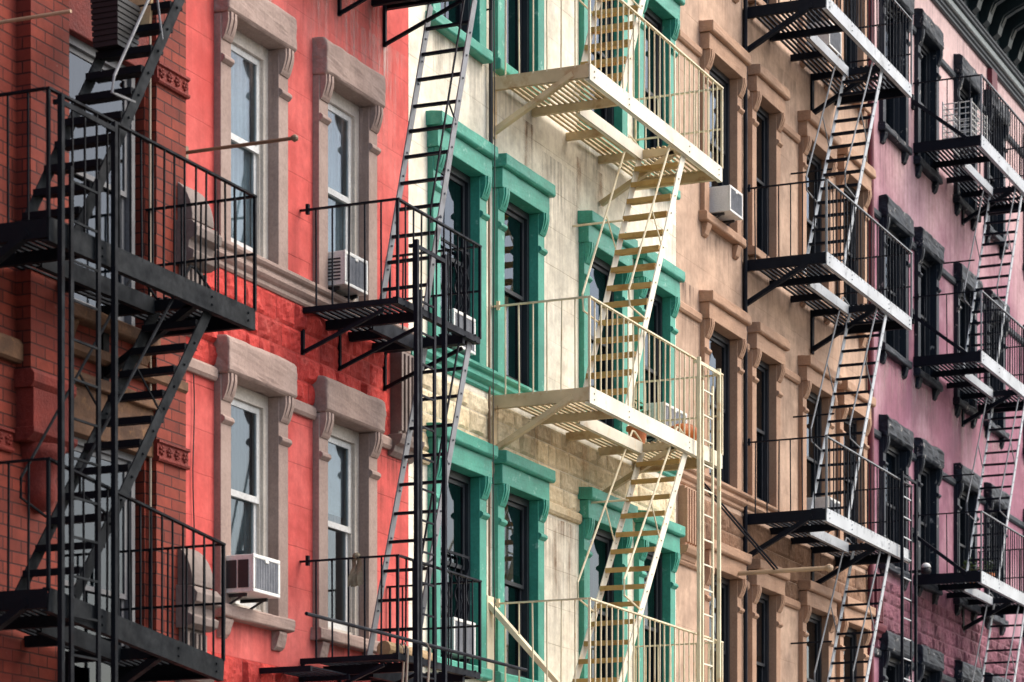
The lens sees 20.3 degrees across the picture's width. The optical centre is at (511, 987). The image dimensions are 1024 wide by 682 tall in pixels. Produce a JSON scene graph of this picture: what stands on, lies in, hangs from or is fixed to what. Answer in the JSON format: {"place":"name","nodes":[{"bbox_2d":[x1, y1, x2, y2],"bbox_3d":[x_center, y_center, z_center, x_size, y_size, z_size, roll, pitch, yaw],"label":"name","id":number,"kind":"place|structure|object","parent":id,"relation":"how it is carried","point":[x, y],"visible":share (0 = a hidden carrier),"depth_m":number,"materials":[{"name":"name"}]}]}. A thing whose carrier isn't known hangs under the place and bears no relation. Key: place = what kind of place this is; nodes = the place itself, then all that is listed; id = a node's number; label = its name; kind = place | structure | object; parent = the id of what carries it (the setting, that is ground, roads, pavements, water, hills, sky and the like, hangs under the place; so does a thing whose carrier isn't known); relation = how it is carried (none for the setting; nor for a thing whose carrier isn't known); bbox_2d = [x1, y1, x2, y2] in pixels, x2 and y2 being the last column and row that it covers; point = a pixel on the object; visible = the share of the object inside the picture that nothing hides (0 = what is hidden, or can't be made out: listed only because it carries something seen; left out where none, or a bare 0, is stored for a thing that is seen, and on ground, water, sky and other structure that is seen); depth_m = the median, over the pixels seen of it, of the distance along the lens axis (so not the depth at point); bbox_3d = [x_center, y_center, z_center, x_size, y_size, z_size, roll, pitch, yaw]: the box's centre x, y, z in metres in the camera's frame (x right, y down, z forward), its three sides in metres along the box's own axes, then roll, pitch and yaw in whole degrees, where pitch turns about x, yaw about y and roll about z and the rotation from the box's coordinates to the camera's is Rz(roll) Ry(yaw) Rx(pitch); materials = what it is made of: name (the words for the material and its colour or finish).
{"place":"outdoors","nodes":[
{"label":"outdoors","id":0,"kind":"place"},
{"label":"ground","id":1,"kind":"structure","parent":0,"visible":0},
{"bbox_2d":[0,0,189,681],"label":"brick house","id":2,"kind":"structure","parent":1,"relation":"on","point":[44,43],"depth_m":22.25,"materials":[{"name":"brick"}]},
{"bbox_2d":[65,369,159,681],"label":"window","id":3,"kind":"structure","parent":2,"relation":"in","point":[84,406],"depth_m":22.71,"materials":[{"name":"grey glass"}]},
{"bbox_2d":[69,0,160,366],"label":"window","id":4,"kind":"structure","parent":2,"relation":"in","point":[82,54],"depth_m":22.65,"materials":[{"name":"grey glass"}]},
{"bbox_2d":[0,0,256,681],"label":"fire escape","id":5,"kind":"object","parent":2,"relation":"attached to","point":[47,616],"visible":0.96,"depth_m":21.08,"materials":[{"name":"black metal"}]},
{"bbox_2d":[90,0,140,51],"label":"air conditioner","id":6,"kind":"object","parent":5,"relation":"on","point":[113,23],"visible":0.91,"depth_m":21.53,"materials":[{"name":"black plastic"}]},
{"bbox_2d":[129,0,152,24],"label":"board","id":7,"kind":"object","parent":5,"relation":"on","point":[146,17],"visible":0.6,"depth_m":21.78,"materials":[{"name":"brown wood"}]},
{"bbox_2d":[175,0,424,681],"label":"red building","id":8,"kind":"structure","parent":1,"relation":"on","point":[293,107],"depth_m":25.48,"materials":[{"name":"paint"}]},
{"bbox_2d":[226,553,279,608],"bbox_3d":[-2.354,-3.464,24.488,0.584,0.420,0.480,0,0,24],"label":"air conditioner","id":9,"kind":"object","parent":8,"relation":"on","point":[253,578],"visible":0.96,"depth_m":24.25,"materials":[{"name":"white metal"}]},
{"bbox_2d":[214,334,296,651],"bbox_3d":[-2.348,-4.266,24.785,0.470,2.601,1.321,0,0,24],"label":"window","id":10,"kind":"structure","parent":8,"relation":"in","point":[255,389],"depth_m":24.97,"materials":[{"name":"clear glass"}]},
{"bbox_2d":[214,0,296,268],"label":"window","id":11,"kind":"structure","parent":8,"relation":"in","point":[255,42],"depth_m":25.03,"materials":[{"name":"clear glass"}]},
{"bbox_2d":[328,250,367,300],"bbox_3d":[-1.663,-6.499,26.259,0.534,0.410,0.470,0,0,24],"label":"air conditioner","id":12,"kind":"object","parent":8,"relation":"on","point":[340,272],"visible":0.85,"depth_m":26.06,"materials":[{"name":"white metal"}]},
{"bbox_2d":[310,375,385,657],"bbox_3d":[-1.631,-4.265,26.428,0.470,2.601,1.303,0,0,24],"label":"window","id":13,"kind":"structure","parent":8,"relation":"in","point":[349,423],"depth_m":26.63,"materials":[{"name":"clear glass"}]},
{"bbox_2d":[312,37,385,309],"bbox_3d":[-1.633,-7.459,26.428,0.467,2.321,1.223,0,0,24],"label":"window","id":14,"kind":"structure","parent":8,"relation":"in","point":[349,96],"depth_m":26.61,"materials":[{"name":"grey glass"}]},
{"bbox_2d":[259,0,527,681],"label":"fire escape","id":15,"kind":"object","parent":8,"relation":"attached to","point":[377,323],"visible":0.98,"depth_m":25.97,"materials":[{"name":"black metal"}]},
{"bbox_2d":[347,552,362,586],"bbox_3d":[-1.381,-3.715,25.407,0.145,0.310,0.099,0,0,24],"label":"rag","id":16,"kind":"object","parent":15,"relation":"attached to","point":[355,578],"visible":1,"depth_m":25.39,"materials":[{"name":"fabric"}]},
{"bbox_2d":[377,641,431,660],"bbox_3d":[-0.960,-3.040,26.035,0.137,0.137,0.950,0,0,24],"label":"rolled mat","id":17,"kind":"object","parent":15,"relation":"on","point":[388,647],"visible":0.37,"depth_m":25.62,"materials":[{"name":"beige fabric"}]},
{"bbox_2d":[400,642,430,681],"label":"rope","id":18,"kind":"object","parent":15,"relation":"hanging from","point":[407,664],"visible":1,"depth_m":25.34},
{"bbox_2d":[408,0,684,681],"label":"cream house","id":19,"kind":"structure","parent":1,"relation":"on","point":[526,192],"depth_m":30.48,"materials":[{"name":"paint"}]},
{"bbox_2d":[441,617,475,662],"bbox_3d":[-0.657,-3.455,28.712,0.414,0.457,0.530,0,0,24],"label":"air conditioner","id":20,"kind":"object","parent":19,"relation":"on","point":[455,637],"visible":0.33,"depth_m":28.55,"materials":[{"name":"white metal"}]},
{"bbox_2d":[441,308,475,355],"bbox_3d":[-0.657,-6.525,28.712,0.414,0.457,0.530,0,0,24],"label":"air conditioner","id":21,"kind":"object","parent":19,"relation":"on","point":[469,325],"visible":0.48,"depth_m":28.59,"materials":[{"name":"white metal"}]},
{"bbox_2d":[425,0,492,63],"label":"window","id":22,"kind":"structure","parent":19,"relation":"in","point":[478,50],"depth_m":29.02,"materials":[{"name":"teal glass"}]},
{"bbox_2d":[426,422,497,680],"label":"window","id":23,"kind":"structure","parent":19,"relation":"in","point":[469,485],"depth_m":28.95,"materials":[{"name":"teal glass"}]},
{"bbox_2d":[426,110,497,365],"bbox_3d":[-0.631,-7.470,28.690,0.487,2.335,1.366,0,0,24],"label":"window","id":24,"kind":"structure","parent":19,"relation":"in","point":[470,179],"depth_m":28.88,"materials":[{"name":"teal glass"}]},
{"bbox_2d":[493,0,549,104],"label":"window","id":25,"kind":"structure","parent":19,"relation":"in","point":[512,5],"depth_m":30.37,"materials":[{"name":"teal glass"}]},
{"bbox_2d":[492,450,555,681],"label":"window","id":26,"kind":"structure","parent":19,"relation":"in","point":[521,485],"depth_m":30.28,"materials":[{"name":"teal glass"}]},
{"bbox_2d":[492,153,555,390],"bbox_3d":[-0.011,-7.469,30.106,0.486,2.333,1.315,0,0,24],"label":"window","id":27,"kind":"structure","parent":19,"relation":"in","point":[522,196],"depth_m":30.28,"materials":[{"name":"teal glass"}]},
{"bbox_2d":[483,0,723,681],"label":"fire escape","id":28,"kind":"object","parent":19,"relation":"attached to","point":[698,455],"visible":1,"depth_m":30.86,"materials":[{"name":"beige metal"}]},
{"bbox_2d":[626,399,650,442],"bbox_3d":[1.426,-6.367,32.121,0.333,0.510,0.324,0,0,7],"label":"flower pot","id":29,"kind":"object","parent":28,"relation":"on","point":[642,435],"visible":0.41,"depth_m":32.04,"materials":[{"name":"orange ceramic"}]},
{"bbox_2d":[671,420,696,439],"bbox_3d":[1.928,-6.271,32.200,0.342,0.259,0.342,0,0,24],"label":"pumpkin","id":30,"kind":"object","parent":28,"relation":"on","point":[686,429],"visible":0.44,"depth_m":32.06,"materials":[{"name":"orange plant"}]},
{"bbox_2d":[577,0,632,165],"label":"window","id":31,"kind":"structure","parent":19,"relation":"in","point":[615,116],"depth_m":32.70,"materials":[{"name":"teal glass"}]},
{"bbox_2d":[577,487,637,681],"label":"window","id":32,"kind":"structure","parent":19,"relation":"in","point":[593,571],"depth_m":32.38,"materials":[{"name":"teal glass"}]},
{"bbox_2d":[577,210,637,434],"bbox_3d":[0.952,-7.468,32.314,0.486,2.336,1.416,0,0,24],"label":"window","id":33,"kind":"structure","parent":19,"relation":"in","point":[596,285],"depth_m":32.32,"materials":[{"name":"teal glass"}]},
{"bbox_2d":[632,0,684,199],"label":"window","id":34,"kind":"structure","parent":19,"relation":"in","point":[664,15],"depth_m":34.07,"materials":[{"name":"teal glass"}]},
{"bbox_2d":[633,510,684,681],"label":"window","id":35,"kind":"structure","parent":19,"relation":"in","point":[660,604],"depth_m":34.09,"materials":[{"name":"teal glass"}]},
{"bbox_2d":[633,252,684,454],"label":"window","id":36,"kind":"structure","parent":19,"relation":"in","point":[666,304],"depth_m":34.07,"materials":[{"name":"teal glass"}]},
{"bbox_2d":[646,401,686,442],"bbox_3d":[1.684,-6.604,33.823,0.554,0.480,0.788,0,0,24],"label":"air conditioner","id":37,"kind":"object","parent":19,"relation":"on","point":[649,438],"visible":0.32,"depth_m":33.45,"materials":[{"name":"white metal"}]},
{"bbox_2d":[676,0,875,681],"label":"brown house","id":38,"kind":"structure","parent":1,"relation":"on","point":[775,601],"depth_m":37.70,"materials":[{"name":"paint"}]},
{"bbox_2d":[698,20,751,259],"bbox_3d":[2.552,-10.633,35.964,0.498,2.671,1.511,0,0,24],"label":"window","id":39,"kind":"structure","parent":38,"relation":"in","point":[723,58],"depth_m":36.14,"materials":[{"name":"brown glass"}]},
{"bbox_2d":[699,290,751,490],"bbox_3d":[2.552,-7.468,35.964,0.501,2.340,1.486,0,0,24],"label":"window","id":40,"kind":"structure","parent":38,"relation":"in","point":[723,326],"depth_m":36.35,"materials":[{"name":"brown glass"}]},
{"bbox_2d":[709,185,742,225],"bbox_3d":[2.546,-9.754,35.771,0.574,0.420,0.488,0,0,24],"label":"air conditioner","id":41,"kind":"object","parent":38,"relation":"on","point":[725,204],"visible":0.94,"depth_m":35.53,"materials":[{"name":"white metal"}]},
{"bbox_2d":[704,538,751,681],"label":"window","id":42,"kind":"structure","parent":38,"relation":"in","point":[733,560],"depth_m":36.36,"materials":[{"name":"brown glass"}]},
{"bbox_2d":[747,0,783,29],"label":"window","id":43,"kind":"structure","parent":38,"relation":"in","point":[751,2],"depth_m":37.50,"materials":[{"name":"brown glass"}]},
{"bbox_2d":[747,322,789,508],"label":"window","id":44,"kind":"structure","parent":38,"relation":"in","point":[766,355],"depth_m":37.74,"materials":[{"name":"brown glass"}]},
{"bbox_2d":[747,64,789,287],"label":"window","id":45,"kind":"structure","parent":38,"relation":"in","point":[768,96],"depth_m":37.72,"materials":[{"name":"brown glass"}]},
{"bbox_2d":[748,559,789,681],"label":"window","id":46,"kind":"structure","parent":38,"relation":"in","point":[766,593],"depth_m":37.72,"materials":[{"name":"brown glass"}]},
{"bbox_2d":[797,9,834,90],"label":"window","id":47,"kind":"structure","parent":38,"relation":"in","point":[801,64],"depth_m":39.51,"materials":[{"name":"brown glass"}]},
{"bbox_2d":[797,110,840,324],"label":"window","id":48,"kind":"structure","parent":38,"relation":"in","point":[808,122],"depth_m":39.56,"materials":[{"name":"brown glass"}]},
{"bbox_2d":[798,580,841,681],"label":"window","id":49,"kind":"structure","parent":38,"relation":"in","point":[814,598],"depth_m":39.63,"materials":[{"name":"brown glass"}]},
{"bbox_2d":[798,355,841,534],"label":"window","id":50,"kind":"structure","parent":38,"relation":"in","point":[810,370],"depth_m":39.60,"materials":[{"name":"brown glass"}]},
{"bbox_2d":[807,496,839,532],"bbox_3d":[4.218,-6.524,39.624,0.554,0.460,0.568,0,0,24],"label":"air conditioner","id":51,"kind":"object","parent":38,"relation":"on","point":[819,502],"visible":0.21,"depth_m":39.34,"materials":[{"name":"white metal"}]},
{"bbox_2d":[807,20,840,61],"bbox_3d":[4.196,-13.044,39.524,0.594,0.440,0.568,0,0,24],"label":"air conditioner","id":52,"kind":"object","parent":38,"relation":"on","point":[832,41],"visible":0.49,"depth_m":39.29,"materials":[{"name":"white metal"}]},
{"bbox_2d":[747,0,916,681],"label":"fire escape","id":53,"kind":"object","parent":38,"relation":"attached to","point":[826,518],"visible":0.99,"depth_m":38.37,"materials":[{"name":"black metal"}]},
{"bbox_2d":[835,0,870,124],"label":"window","id":54,"kind":"structure","parent":38,"relation":"in","point":[850,44],"depth_m":41.53,"materials":[{"name":"brown glass"}]},
{"bbox_2d":[835,144,875,347],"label":"window","id":55,"kind":"structure","parent":38,"relation":"in","point":[865,195],"depth_m":41.44,"materials":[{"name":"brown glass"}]},
{"bbox_2d":[836,596,875,681],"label":"window","id":56,"kind":"structure","parent":38,"relation":"in","point":[842,655],"depth_m":41.25,"materials":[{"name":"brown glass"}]},
{"bbox_2d":[836,380,875,543],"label":"window","id":57,"kind":"structure","parent":38,"relation":"in","point":[846,386],"depth_m":41.32,"materials":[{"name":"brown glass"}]},
{"bbox_2d":[874,0,1023,681],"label":"mauve house","id":58,"kind":"structure","parent":1,"relation":"on","point":[925,438],"depth_m":45.73,"materials":[{"name":"paint"}]},
{"bbox_2d":[878,414,913,590],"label":"window","id":59,"kind":"structure","parent":58,"relation":"in","point":[896,444],"depth_m":43.29,"materials":[{"name":"black glass"}]},
{"bbox_2d":[879,630,913,681],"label":"window","id":60,"kind":"structure","parent":58,"relation":"in","point":[889,662],"depth_m":42.96,"materials":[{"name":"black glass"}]},
{"bbox_2d":[878,194,914,379],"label":"window","id":61,"kind":"structure","parent":58,"relation":"in","point":[895,344],"depth_m":43.36,"materials":[{"name":"black glass"}]},
{"bbox_2d":[878,0,914,164],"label":"window","id":62,"kind":"structure","parent":58,"relation":"in","point":[893,124],"depth_m":43.50,"materials":[{"name":"black glass"}]},
{"bbox_2d":[909,563,930,573],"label":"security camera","id":63,"kind":"object","parent":58,"relation":"attached to","point":[926,568],"visible":1,"depth_m":43.79,"materials":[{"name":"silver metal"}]},
{"bbox_2d":[913,8,943,193],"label":"window","id":64,"kind":"structure","parent":58,"relation":"in","point":[928,39],"depth_m":45.01,"materials":[{"name":"black glass"}]},
{"bbox_2d":[913,226,944,400],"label":"window","id":65,"kind":"structure","parent":58,"relation":"in","point":[929,261],"depth_m":45.03,"materials":[{"name":"black glass"}]},
{"bbox_2d":[914,437,944,604],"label":"window","id":66,"kind":"structure","parent":58,"relation":"in","point":[929,464],"depth_m":45.11,"materials":[{"name":"black glass"}]},
{"bbox_2d":[917,644,943,681],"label":"window","id":67,"kind":"structure","parent":58,"relation":"in","point":[930,662],"depth_m":44.72,"materials":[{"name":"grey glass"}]},
{"bbox_2d":[911,74,1023,681],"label":"fire escape","id":68,"kind":"object","parent":58,"relation":"attached to","point":[963,580],"visible":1,"depth_m":45.46,"materials":[{"name":"black metal"}]},
{"bbox_2d":[942,98,985,155],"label":"wire rack","id":69,"kind":"object","parent":68,"relation":"on","point":[956,120],"visible":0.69,"depth_m":44.29,"materials":[{"name":"white metal"}]},
{"bbox_2d":[959,557,978,582],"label":"flower pot","id":70,"kind":"object","parent":68,"relation":"on","point":[965,562],"visible":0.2,"depth_m":45.98,"materials":[{"name":"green plant"}]},
{"bbox_2d":[978,557,994,575],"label":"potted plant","id":71,"kind":"object","parent":68,"relation":"on","point":[987,567],"visible":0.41,"depth_m":45.34,"materials":[{"name":"plant"}]},
{"bbox_2d":[953,463,981,620],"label":"window","id":72,"kind":"structure","parent":58,"relation":"in","point":[961,488],"depth_m":47.16,"materials":[{"name":"black glass"}]},
{"bbox_2d":[954,660,981,681],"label":"window","id":73,"kind":"structure","parent":58,"relation":"in","point":[963,671],"depth_m":46.57,"materials":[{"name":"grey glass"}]},
{"bbox_2d":[953,263,982,428],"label":"window","id":74,"kind":"structure","parent":58,"relation":"in","point":[969,406],"depth_m":47.04,"materials":[{"name":"black glass"}]},
{"bbox_2d":[953,54,982,230],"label":"window","id":75,"kind":"structure","parent":58,"relation":"in","point":[962,67],"depth_m":47.03,"materials":[{"name":"black glass"}]},
{"bbox_2d":[983,290,1009,449],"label":"window","id":76,"kind":"structure","parent":58,"relation":"in","point":[993,382],"depth_m":49.10,"materials":[{"name":"black glass"}]},
{"bbox_2d":[983,89,1009,258],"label":"window","id":77,"kind":"structure","parent":58,"relation":"in","point":[993,170],"depth_m":49.11,"materials":[{"name":"black glass"}]},
{"bbox_2d":[984,672,1009,681],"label":"window","id":78,"kind":"structure","parent":58,"relation":"in","point":[993,678],"depth_m":48.27,"materials":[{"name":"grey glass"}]},
{"bbox_2d":[984,482,1010,635],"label":"window","id":79,"kind":"structure","parent":58,"relation":"in","point":[988,493],"depth_m":48.94,"materials":[{"name":"black glass"}]},
{"bbox_2d":[1022,509,1023,636],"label":"window","id":80,"kind":"structure","parent":58,"relation":"in","point":[1023,509],"depth_m":50.79,"materials":[{"name":"black glass"}]},
{"bbox_2d":[1022,199,1023,270],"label":"window","id":81,"kind":"structure","parent":58,"relation":"in","point":[1023,199],"depth_m":50.80,"materials":[{"name":"black glass"}]},
{"bbox_2d":[1023,324,1023,454],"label":"window","id":82,"kind":"structure","parent":58,"relation":"in","point":[1023,324],"depth_m":50.80,"materials":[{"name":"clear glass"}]}
]}

